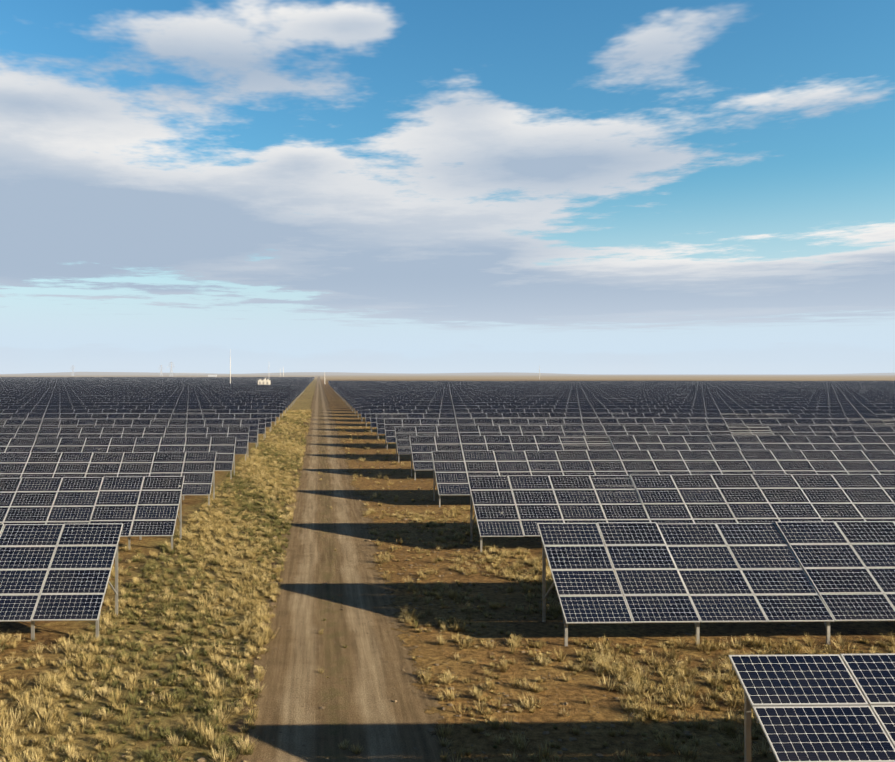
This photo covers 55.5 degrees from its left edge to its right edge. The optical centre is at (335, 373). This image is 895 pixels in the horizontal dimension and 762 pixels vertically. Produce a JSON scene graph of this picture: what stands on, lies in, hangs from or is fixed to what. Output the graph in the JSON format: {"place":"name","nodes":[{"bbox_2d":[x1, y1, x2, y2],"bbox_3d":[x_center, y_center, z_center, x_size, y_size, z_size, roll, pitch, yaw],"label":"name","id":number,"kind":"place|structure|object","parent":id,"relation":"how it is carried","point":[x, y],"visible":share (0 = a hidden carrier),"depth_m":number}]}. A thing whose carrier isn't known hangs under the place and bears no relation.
{"place":"outdoors","nodes":[
{"label":"outdoors","id":0,"kind":"place"},
{"bbox_2d":[214,376,474,761],"bbox_3d":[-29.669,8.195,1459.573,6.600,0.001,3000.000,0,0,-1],"label":"service road","id":1,"kind":"structure","parent":0,"point":[358,704],"depth_m":24.89},
{"bbox_2d":[0,374,894,761],"bbox_3d":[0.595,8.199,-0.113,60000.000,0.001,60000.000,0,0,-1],"label":"ground","id":2,"kind":"structure","parent":0,"point":[578,690],"depth_m":25.74},
{"bbox_2d":[258,377,270,384],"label":"inverter station","id":3,"kind":"object","parent":2,"relation":"on","point":[265,381],"visible":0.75,"depth_m":438.00},
{"bbox_2d":[0,451,893,761],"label":"field stones","id":4,"kind":"object","parent":2,"relation":"on","point":[202,759],"visible":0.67,"depth_m":23.75},
{"bbox_2d":[0,409,894,761],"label":"dry grass tussocks","id":5,"kind":"object","parent":2,"relation":"on","point":[88,661],"visible":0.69,"depth_m":24.95},
{"bbox_2d":[2,388,894,761],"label":"support posts","id":6,"kind":"object","parent":2,"relation":"on","point":[748,706],"visible":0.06,"depth_m":28.37},
{"bbox_2d":[0,377,894,761],"bbox_3d":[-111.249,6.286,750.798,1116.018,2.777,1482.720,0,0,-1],"label":"solar panels","id":7,"kind":"object","parent":6,"relation":"on","point":[822,463],"visible":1,"depth_m":41.06},
{"bbox_2d":[0,372,894,374],"bbox_3d":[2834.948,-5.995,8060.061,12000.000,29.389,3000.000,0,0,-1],"label":"distant hills","id":8,"kind":"structure","parent":0,"point":[286,373],"depth_m":7070.53},
{"bbox_2d":[0,0,894,373],"label":"sky","id":9,"kind":"structure","parent":0,"point":[267,186]}
]}

